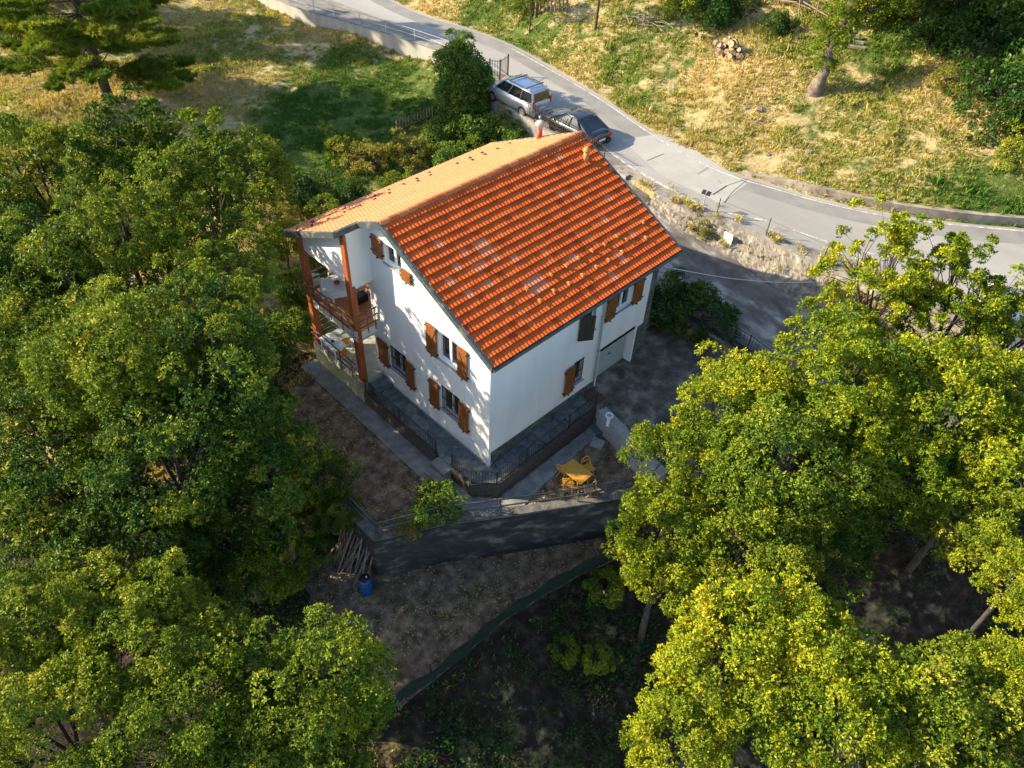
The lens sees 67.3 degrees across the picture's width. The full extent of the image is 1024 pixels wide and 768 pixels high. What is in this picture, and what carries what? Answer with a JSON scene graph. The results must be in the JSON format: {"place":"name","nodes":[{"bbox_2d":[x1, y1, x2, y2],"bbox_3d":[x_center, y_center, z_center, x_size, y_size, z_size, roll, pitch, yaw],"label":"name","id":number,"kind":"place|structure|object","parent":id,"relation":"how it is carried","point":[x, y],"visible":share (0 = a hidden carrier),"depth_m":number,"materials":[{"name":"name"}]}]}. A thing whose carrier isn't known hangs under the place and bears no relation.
{"place":"outdoors","nodes":[
{"label":"outdoors","id":0,"kind":"place"},
{"bbox_2d":[275,370,641,531],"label":"bare earth terrace","id":1,"kind":"structure","parent":0,"point":[384,457],"depth_m":29.85,"materials":[{"name":"soil"}]},
{"bbox_2d":[409,476,468,528],"bbox_3d":[-2.614,4.303,27.793,2.183,1.644,2.060,-1,44,-4],"label":"shrub","id":2,"kind":"object","parent":1,"relation":"on","point":[433,491],"visible":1,"depth_m":27.43,"materials":[{"name":"green plant"}]},
{"bbox_2d":[301,359,596,511],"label":"garden path","id":3,"kind":"structure","parent":1,"relation":"on","point":[406,451],"depth_m":30.41,"materials":[{"name":"concrete"}]},
{"bbox_2d":[303,529,641,708],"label":"terrace","id":4,"kind":"structure","parent":0,"point":[414,665],"depth_m":28.26,"materials":[{"name":"soil"}]},
{"bbox_2d":[322,524,372,587],"bbox_3d":[-6.062,6.243,28.357,1.339,1.863,1.829,-33,55,-31],"label":"stick bundle","id":5,"kind":"object","parent":4,"relation":"on","point":[338,547],"visible":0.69,"depth_m":28.57,"materials":[{"name":"brown wood"}]},
{"bbox_2d":[285,377,633,709],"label":"fallen leaves","id":6,"kind":"object","parent":4,"relation":"on","point":[444,563],"visible":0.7,"depth_m":28.59,"materials":[{"name":"brown plant"}]},
{"bbox_2d":[356,541,635,731],"bbox_3d":[-0.265,8.464,27.260,12.182,1.649,0.561,-26,51,-26],"label":"netting fence","id":7,"kind":"object","parent":4,"relation":"on","point":[485,630],"visible":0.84,"depth_m":27.29,"materials":[{"name":"fabric"}]},
{"bbox_2d":[0,0,1023,767],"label":"ground","id":8,"kind":"structure","parent":0,"point":[936,608],"depth_m":39.37,"materials":[{"name":"green plant"}]},
{"bbox_2d":[0,188,100,377],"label":"oak tree","id":9,"kind":"object","parent":8,"relation":"on","point":[14,236],"visible":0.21,"depth_m":28.39,"materials":[{"name":"green plant"}]},
{"bbox_2d":[0,543,124,745],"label":"oak tree","id":10,"kind":"object","parent":8,"relation":"on","point":[14,589],"visible":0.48,"depth_m":18.64,"materials":[{"name":"green plant"}]},
{"bbox_2d":[0,293,130,451],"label":"oak tree","id":11,"kind":"object","parent":8,"relation":"on","point":[11,333],"visible":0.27,"depth_m":24.18,"materials":[{"name":"green plant"}]},
{"bbox_2d":[0,378,145,556],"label":"oak tree","id":12,"kind":"object","parent":8,"relation":"on","point":[18,479],"visible":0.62,"depth_m":21.53,"materials":[{"name":"green plant"}]},
{"bbox_2d":[0,93,145,230],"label":"oak tree","id":13,"kind":"object","parent":8,"relation":"on","point":[54,141],"visible":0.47,"depth_m":33.26,"materials":[{"name":"green plant"}]},
{"bbox_2d":[0,626,183,767],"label":"oak tree","id":14,"kind":"object","parent":8,"relation":"on","point":[18,715],"visible":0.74,"depth_m":17.13,"materials":[{"name":"green plant"}]},
{"bbox_2d":[0,156,194,292],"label":"oak tree","id":15,"kind":"object","parent":8,"relation":"on","point":[143,226],"visible":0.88,"depth_m":24.95,"materials":[{"name":"green plant"}]},
{"bbox_2d":[0,0,198,94],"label":"pine tree","id":16,"kind":"object","parent":8,"relation":"on","point":[114,27],"visible":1,"depth_m":44.69,"materials":[{"name":"green plant"}]},
{"bbox_2d":[0,206,203,416],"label":"oak tree","id":17,"kind":"object","parent":8,"relation":"on","point":[38,249],"visible":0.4,"depth_m":25.68,"materials":[{"name":"green plant"}]},
{"bbox_2d":[0,463,219,647],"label":"oak tree","id":18,"kind":"object","parent":8,"relation":"on","point":[177,534],"visible":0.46,"depth_m":20.85,"materials":[{"name":"green plant"}]},
{"bbox_2d":[13,273,230,541],"bbox_3d":[-11.477,1.578,24.851,5.254,12.379,5.798,-33,55,-31],"label":"oak tree","id":19,"kind":"object","parent":8,"relation":"on","point":[73,344],"visible":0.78,"depth_m":21.01,"materials":[{"name":"green plant"}]},
{"bbox_2d":[34,544,236,722],"bbox_3d":[-9.755,7.988,21.487,4.162,10.068,5.463,-33,55,-31],"label":"oak tree","id":20,"kind":"object","parent":8,"relation":"on","point":[171,593],"visible":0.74,"depth_m":18.74,"materials":[{"name":"green plant"}]},
{"bbox_2d":[47,82,227,220],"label":"oak tree","id":21,"kind":"object","parent":8,"relation":"on","point":[151,130],"visible":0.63,"depth_m":31.15,"materials":[{"name":"green plant"}]},
{"bbox_2d":[74,603,263,767],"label":"oak tree","id":22,"kind":"object","parent":8,"relation":"on","point":[145,717],"visible":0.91,"depth_m":17.14,"materials":[{"name":"green plant"}]},
{"bbox_2d":[76,375,281,608],"bbox_3d":[-9.284,4.083,23.911,5.236,10.784,5.687,4,44,1],"label":"oak tree","id":23,"kind":"object","parent":8,"relation":"on","point":[170,423],"visible":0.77,"depth_m":20.70,"materials":[{"name":"green plant"}]},
{"bbox_2d":[94,212,280,376],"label":"oak tree","id":24,"kind":"object","parent":8,"relation":"on","point":[266,279],"visible":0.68,"depth_m":25.00,"materials":[{"name":"green plant"}]},
{"bbox_2d":[127,521,257,660],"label":"oak tree","id":25,"kind":"object","parent":8,"relation":"on","point":[217,583],"visible":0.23,"depth_m":22.94,"materials":[{"name":"green plant"}]},
{"bbox_2d":[127,266,280,517],"bbox_3d":[-8.971,1.750,24.842,4.123,11.963,6.216,-13,46,-15],"label":"oak tree","id":26,"kind":"object","parent":8,"relation":"on","point":[242,350],"visible":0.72,"depth_m":21.36,"materials":[{"name":"green plant"}]},
{"bbox_2d":[113,106,295,319],"bbox_3d":[-12.007,-5.810,31.465,7.739,10.395,5.443,-33,55,-31],"label":"oak tree","id":27,"kind":"object","parent":8,"relation":"on","point":[194,170],"visible":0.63,"depth_m":29.15,"materials":[{"name":"green plant"}]},
{"bbox_2d":[141,155,286,322],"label":"oak tree","id":28,"kind":"object","parent":8,"relation":"on","point":[196,198],"visible":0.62,"depth_m":27.02,"materials":[{"name":"green plant"}]},
{"bbox_2d":[146,457,309,604],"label":"oak tree","id":29,"kind":"object","parent":8,"relation":"on","point":[260,532],"visible":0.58,"depth_m":23.56,"materials":[{"name":"green plant"}]},
{"bbox_2d":[159,384,333,584],"bbox_3d":[-7.559,3.791,24.829,4.271,9.447,4.952,7,45,4],"label":"oak tree","id":30,"kind":"object","parent":8,"relation":"on","point":[279,407],"visible":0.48,"depth_m":22.15,"materials":[{"name":"green plant"}]},
{"bbox_2d":[0,0,515,494],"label":"meadow grass","id":31,"kind":"structure","parent":8,"relation":"on","point":[196,38],"depth_m":51.11,"materials":[{"name":"green plant"}]},
{"bbox_2d":[233,314,297,429],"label":"oak tree","id":32,"kind":"object","parent":8,"relation":"on","point":[283,352],"visible":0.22,"depth_m":27.53,"materials":[{"name":"green plant"}]},
{"bbox_2d":[187,637,363,767],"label":"oak tree","id":33,"kind":"object","parent":8,"relation":"on","point":[257,761],"visible":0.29,"depth_m":17.59,"materials":[{"name":"green plant"}]},
{"bbox_2d":[250,535,309,604],"bbox_3d":[-8.165,6.625,27.194,2.849,2.166,2.213,-33,55,-31],"label":"shrub","id":34,"kind":"object","parent":8,"relation":"on","point":[288,579],"visible":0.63,"depth_m":26.75,"materials":[{"name":"green plant"}]},
{"bbox_2d":[264,305,312,348],"bbox_3d":[-9.943,-2.396,34.376,2.218,1.770,2.351,-6,45,-9],"label":"shrub","id":35,"kind":"object","parent":8,"relation":"on","point":[297,324],"visible":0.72,"depth_m":34.17,"materials":[{"name":"green plant"}]},
{"bbox_2d":[263,167,329,214],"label":"shrub","id":36,"kind":"object","parent":8,"relation":"on","point":[304,182],"visible":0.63,"depth_m":41.67,"materials":[{"name":"green plant"}]},
{"bbox_2d":[271,261,324,311],"bbox_3d":[-10.071,-4.574,36.372,2.572,2.051,2.725,-10,46,-13],"label":"shrub","id":37,"kind":"object","parent":8,"relation":"on","point":[286,287],"visible":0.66,"depth_m":35.87,"materials":[{"name":"green plant"}]},
{"bbox_2d":[278,508,341,571],"bbox_3d":[-7.443,6.128,27.989,2.281,2.873,2.619,-33,55,-31],"label":"shrub","id":38,"kind":"object","parent":8,"relation":"on","point":[325,543],"visible":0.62,"depth_m":27.39,"materials":[{"name":"green plant"}]},
{"bbox_2d":[226,602,402,767],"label":"oak tree","id":39,"kind":"object","parent":8,"relation":"on","point":[351,644],"visible":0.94,"depth_m":17.47,"materials":[{"name":"green plant"}]},
{"bbox_2d":[273,440,362,519],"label":"oak tree","id":40,"kind":"object","parent":8,"relation":"on","point":[312,490],"visible":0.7,"depth_m":27.36,"materials":[{"name":"green plant"}]},
{"bbox_2d":[307,484,366,549],"bbox_3d":[-6.406,5.154,28.528,2.204,3.543,2.029,-11,46,-14],"label":"shrub","id":41,"kind":"object","parent":8,"relation":"on","point":[328,510],"visible":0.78,"depth_m":27.47,"materials":[{"name":"green plant"}]},
{"bbox_2d":[316,120,360,167],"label":"shrub","id":42,"kind":"object","parent":8,"relation":"on","point":[344,140],"visible":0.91,"depth_m":45.33,"materials":[{"name":"green plant"}]},
{"bbox_2d":[331,176,376,204],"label":"shrub","id":43,"kind":"object","parent":8,"relation":"on","point":[355,192],"visible":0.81,"depth_m":42.27,"materials":[{"name":"green plant"}]},
{"bbox_2d":[334,137,394,177],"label":"shrub","id":44,"kind":"object","parent":8,"relation":"on","point":[379,150],"visible":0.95,"depth_m":44.30,"materials":[{"name":"green plant"}]},
{"bbox_2d":[257,0,500,118],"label":"road wall","id":45,"kind":"structure","parent":8,"relation":"on","point":[401,44],"depth_m":56.34,"materials":[{"name":"concrete"}]},
{"bbox_2d":[384,124,436,172],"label":"shrub","id":46,"kind":"object","parent":8,"relation":"on","point":[410,142],"visible":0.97,"depth_m":44.79,"materials":[{"name":"green plant"}]},
{"bbox_2d":[429,27,496,127],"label":"laurel tree","id":47,"kind":"object","parent":8,"relation":"on","point":[468,69],"visible":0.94,"depth_m":46.24,"materials":[{"name":"green plant"}]},
{"bbox_2d":[439,105,501,148],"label":"shrub","id":48,"kind":"object","parent":8,"relation":"on","point":[472,125],"visible":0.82,"depth_m":45.96,"materials":[{"name":"green plant"}]},
{"bbox_2d":[364,391,596,496],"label":"paved walkway","id":49,"kind":"structure","parent":8,"relation":"on","point":[440,468],"depth_m":29.83,"materials":[{"name":"stone"}]},
{"bbox_2d":[451,393,597,483],"bbox_3d":[0.912,2.232,29.205,6.394,1.153,1.513,-20,49,-21],"label":"iron fence","id":50,"kind":"object","parent":49,"relation":"on","point":[527,448],"visible":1,"depth_m":28.77,"materials":[{"name":"black metal"}]},
{"bbox_2d":[279,120,683,466],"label":"white house","id":51,"kind":"structure","parent":8,"relation":"on","point":[504,309],"depth_m":28.19,"materials":[{"name":"paint"}]},
{"bbox_2d":[310,470,669,578],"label":"retaining wall","id":52,"kind":"structure","parent":8,"relation":"on","point":[485,533],"depth_m":28.57,"materials":[{"name":"concrete"}]},
{"bbox_2d":[347,474,655,536],"bbox_3d":[-0.150,4.439,27.951,11.533,0.960,1.385,-3,45,-6],"label":"steel railing","id":53,"kind":"object","parent":52,"relation":"on","point":[499,506],"visible":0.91,"depth_m":27.73,"materials":[{"name":"grey metal"}]},
{"bbox_2d":[0,432,1023,767],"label":"undergrowth","id":54,"kind":"object","parent":8,"relation":"on","point":[562,670],"visible":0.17,"depth_m":27.23,"materials":[{"name":"green plant"}]},
{"bbox_2d":[111,369,957,767],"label":"lawn weeds","id":55,"kind":"object","parent":8,"relation":"on","point":[479,589],"visible":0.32,"depth_m":28.31,"materials":[{"name":"green plant"}]},
{"bbox_2d":[545,628,582,669],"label":"shrub","id":56,"kind":"object","parent":8,"relation":"on","point":[571,659],"visible":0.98,"depth_m":27.77,"materials":[{"name":"green plant"}]},
{"bbox_2d":[578,643,623,675],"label":"shrub","id":57,"kind":"object","parent":8,"relation":"on","point":[594,668],"visible":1,"depth_m":27.68,"materials":[{"name":"green plant"}]},
{"bbox_2d":[581,565,624,609],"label":"shrub","id":58,"kind":"object","parent":8,"relation":"on","point":[614,576],"visible":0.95,"depth_m":28.96,"materials":[{"name":"green plant"}]},
{"bbox_2d":[289,0,971,304],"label":"road verge","id":59,"kind":"structure","parent":8,"relation":"on","point":[635,176],"depth_m":54.11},
{"bbox_2d":[486,73,551,116],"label":"silver car","id":60,"kind":"object","parent":59,"relation":"on","point":[514,91],"visible":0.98,"depth_m":45.64,"materials":[{"name":"grey paint"}]},
{"bbox_2d":[596,407,667,489],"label":"yard wall","id":61,"kind":"structure","parent":8,"relation":"on","point":[616,435],"depth_m":30.03,"materials":[{"name":"grey concrete"}]},
{"bbox_2d":[600,462,729,642],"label":"oak tree","id":62,"kind":"object","parent":8,"relation":"on","point":[639,564],"visible":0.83,"depth_m":23.22,"materials":[{"name":"green plant"}]},
{"bbox_2d":[649,264,706,331],"bbox_3d":[7.070,-3.950,34.161,3.127,1.965,2.438,-33,55,-31],"label":"shrub","id":63,"kind":"object","parent":8,"relation":"on","point":[673,277],"visible":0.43,"depth_m":33.72,"materials":[{"name":"green plant"}]},
{"bbox_2d":[618,656,752,767],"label":"oak tree","id":64,"kind":"object","parent":8,"relation":"on","point":[647,730],"visible":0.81,"depth_m":18.36,"materials":[{"name":"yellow plant"}]},
{"bbox_2d":[616,405,767,557],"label":"oak tree","id":65,"kind":"object","parent":8,"relation":"on","point":[653,438],"visible":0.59,"depth_m":25.06,"materials":[{"name":"green plant"}]},
{"bbox_2d":[649,280,741,350],"bbox_3d":[7.940,-3.260,33.980,4.703,2.962,3.671,-3,45,-6],"label":"shrub","id":66,"kind":"object","parent":8,"relation":"on","point":[694,300],"visible":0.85,"depth_m":33.26,"materials":[{"name":"green plant"}]},
{"bbox_2d":[582,324,812,488],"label":"garage yard","id":67,"kind":"structure","parent":8,"relation":"on","point":[651,377],"depth_m":32.18,"materials":[{"name":"grey concrete"}]},
{"bbox_2d":[397,0,1023,225],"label":"dry grass","id":68,"kind":"structure","parent":8,"relation":"on","point":[767,146],"depth_m":45.11,"materials":[{"name":"beige plant"}]},
{"bbox_2d":[678,0,761,39],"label":"shrub","id":69,"kind":"object","parent":8,"relation":"on","point":[723,7],"visible":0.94,"depth_m":48.85,"materials":[{"name":"green plant"}]},
{"bbox_2d":[675,338,814,474],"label":"oak tree","id":70,"kind":"object","parent":8,"relation":"on","point":[742,372],"visible":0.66,"depth_m":25.89,"materials":[{"name":"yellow plant"}]},
{"bbox_2d":[649,568,862,767],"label":"oak tree","id":71,"kind":"object","parent":8,"relation":"on","point":[689,647],"visible":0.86,"depth_m":19.05,"materials":[{"name":"green plant"}]},
{"bbox_2d":[678,472,844,649],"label":"oak tree","id":72,"kind":"object","parent":8,"relation":"on","point":[777,556],"visible":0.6,"depth_m":22.95,"materials":[{"name":"green plant"}]},
{"bbox_2d":[698,378,872,582],"bbox_3d":[8.642,3.723,26.077,5.819,9.562,5.970,-9,46,-12],"label":"oak tree","id":73,"kind":"object","parent":8,"relation":"on","point":[757,423],"visible":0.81,"depth_m":23.23,"materials":[{"name":"green plant"}]},
{"bbox_2d":[730,565,866,740],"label":"oak tree","id":74,"kind":"object","parent":8,"relation":"on","point":[815,598],"visible":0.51,"depth_m":20.30,"materials":[{"name":"green plant"}]},
{"bbox_2d":[649,189,1013,381],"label":"stone wall","id":75,"kind":"structure","parent":8,"relation":"on","point":[795,264],"depth_m":36.87,"materials":[{"name":"stone"}]},
{"bbox_2d":[639,178,889,309],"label":"wall weeds","id":76,"kind":"object","parent":75,"relation":"on","point":[689,203],"depth_m":37.09,"materials":[{"name":"green plant"}]},
{"bbox_2d":[806,0,866,97],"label":"pollard tree","id":77,"kind":"object","parent":8,"relation":"on","point":[834,32],"visible":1,"depth_m":43.10,"materials":[{"name":"green plant"}]},
{"bbox_2d":[787,478,890,603],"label":"oak tree","id":78,"kind":"object","parent":8,"relation":"on","point":[866,535],"visible":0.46,"depth_m":23.75,"materials":[{"name":"green plant"}]},
{"bbox_2d":[730,627,983,767],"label":"oak tree","id":79,"kind":"object","parent":8,"relation":"on","point":[859,702],"visible":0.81,"depth_m":17.93,"materials":[{"name":"green plant"}]},
{"bbox_2d":[772,296,946,460],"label":"oak tree","id":80,"kind":"object","parent":8,"relation":"on","point":[836,354],"visible":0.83,"depth_m":24.91,"materials":[{"name":"green plant"}]},
{"bbox_2d":[822,0,917,26],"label":"shrub","id":81,"kind":"object","parent":8,"relation":"on","point":[884,12],"visible":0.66,"depth_m":46.87,"materials":[{"name":"green plant"}]},
{"bbox_2d":[783,194,964,383],"bbox_3d":[14.368,-2.933,30.275,5.675,7.666,6.983,25,49,21],"label":"oak tree","id":82,"kind":"object","parent":8,"relation":"on","point":[899,234],"visible":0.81,"depth_m":28.36,"materials":[{"name":"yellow plant"}]},
{"bbox_2d":[794,407,964,525],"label":"oak tree","id":83,"kind":"object","parent":8,"relation":"on","point":[890,462],"visible":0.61,"depth_m":24.13,"materials":[{"name":"green plant"}]},
{"bbox_2d":[742,170,1023,225],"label":"kerb wall","id":84,"kind":"structure","parent":8,"relation":"on","point":[966,215],"depth_m":38.92,"materials":[{"name":"concrete"}]},
{"bbox_2d":[895,16,958,58],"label":"shrub","id":85,"kind":"object","parent":8,"relation":"on","point":[929,32],"visible":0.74,"depth_m":45.08,"materials":[{"name":"green plant"}]},
{"bbox_2d":[837,330,1023,497],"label":"oak tree","id":86,"kind":"object","parent":8,"relation":"on","point":[960,375],"visible":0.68,"depth_m":24.72,"materials":[{"name":"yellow plant"}]},
{"bbox_2d":[851,631,1023,767],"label":"oak tree","id":87,"kind":"object","parent":8,"relation":"on","point":[951,669],"visible":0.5,"depth_m":18.21,"materials":[{"name":"green plant"}]},
{"bbox_2d":[878,212,1023,372],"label":"oak tree","id":88,"kind":"object","parent":8,"relation":"on","point":[989,304],"visible":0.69,"depth_m":27.80,"materials":[{"name":"green plant"}]},
{"bbox_2d":[880,437,1023,579],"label":"oak tree","id":89,"kind":"object","parent":8,"relation":"on","point":[981,506],"visible":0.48,"depth_m":24.24,"materials":[{"name":"green plant"}]},
{"bbox_2d":[895,0,1023,58],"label":"shrub","id":90,"kind":"object","parent":8,"relation":"on","point":[968,5],"visible":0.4,"depth_m":44.51,"materials":[{"name":"green plant"}]},
{"bbox_2d":[913,614,1023,767],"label":"oak tree","id":91,"kind":"object","parent":8,"relation":"on","point":[1009,661],"visible":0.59,"depth_m":19.63,"materials":[{"name":"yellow plant"}]},
{"bbox_2d":[925,0,1023,101],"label":"shrub","id":92,"kind":"object","parent":8,"relation":"on","point":[1012,26],"visible":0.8,"depth_m":42.41,"materials":[{"name":"green plant"}]},
{"bbox_2d":[940,393,1023,547],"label":"oak tree","id":93,"kind":"object","parent":8,"relation":"on","point":[980,434],"visible":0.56,"depth_m":24.19,"materials":[{"name":"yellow plant"}]},
{"bbox_2d":[942,48,1023,148],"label":"shrub","id":94,"kind":"object","parent":8,"relation":"on","point":[1017,66],"visible":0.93,"depth_m":40.58,"materials":[{"name":"green plant"}]},
{"bbox_2d":[947,519,1023,653],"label":"oak tree","id":95,"kind":"object","parent":8,"relation":"on","point":[1012,605],"visible":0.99,"depth_m":21.99,"materials":[{"name":"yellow plant"}]},
{"bbox_2d":[949,682,1023,767],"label":"oak tree","id":96,"kind":"object","parent":8,"relation":"on","point":[996,733],"visible":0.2,"depth_m":18.67,"materials":[{"name":"green plant"}]},
{"bbox_2d":[960,281,1023,412],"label":"oak tree","id":97,"kind":"object","parent":8,"relation":"on","point":[999,337],"visible":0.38,"depth_m":27.52,"materials":[{"name":"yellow plant"}]},
{"bbox_2d":[993,117,1023,172],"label":"shrub","id":98,"kind":"object","parent":8,"relation":"on","point":[1012,143],"visible":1,"depth_m":39.46,"materials":[{"name":"green plant"}]},
{"bbox_2d":[332,0,1023,294],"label":"road","id":99,"kind":"structure","parent":0,"point":[812,223],"depth_m":38.93,"materials":[{"name":"grey asphalt"}]},
{"bbox_2d":[538,107,611,146],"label":"dark car","id":100,"kind":"object","parent":99,"relation":"on","point":[589,122],"visible":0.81,"depth_m":43.30,"materials":[{"name":"grey paint"}]},
{"bbox_2d":[622,134,746,203],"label":"road patch","id":101,"kind":"object","parent":99,"relation":"on","point":[673,164],"visible":1,"depth_m":41.86,"materials":[{"name":"concrete"}]},
{"bbox_2d":[371,0,1023,243],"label":"road lane wear","id":102,"kind":"object","parent":99,"relation":"on","point":[618,120],"visible":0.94,"depth_m":44.76,"materials":[{"name":"asphalt"}]},
{"bbox_2d":[389,22,1023,275],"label":"road markings","id":103,"kind":"object","parent":99,"relation":"on","point":[648,177],"visible":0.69,"depth_m":40.62,"materials":[{"name":"paint"}]},
{"bbox_2d":[618,163,1014,438],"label":"driveway","id":104,"kind":"structure","parent":0,"point":[767,309],"depth_m":35.85,"materials":[{"name":"grey asphalt"}]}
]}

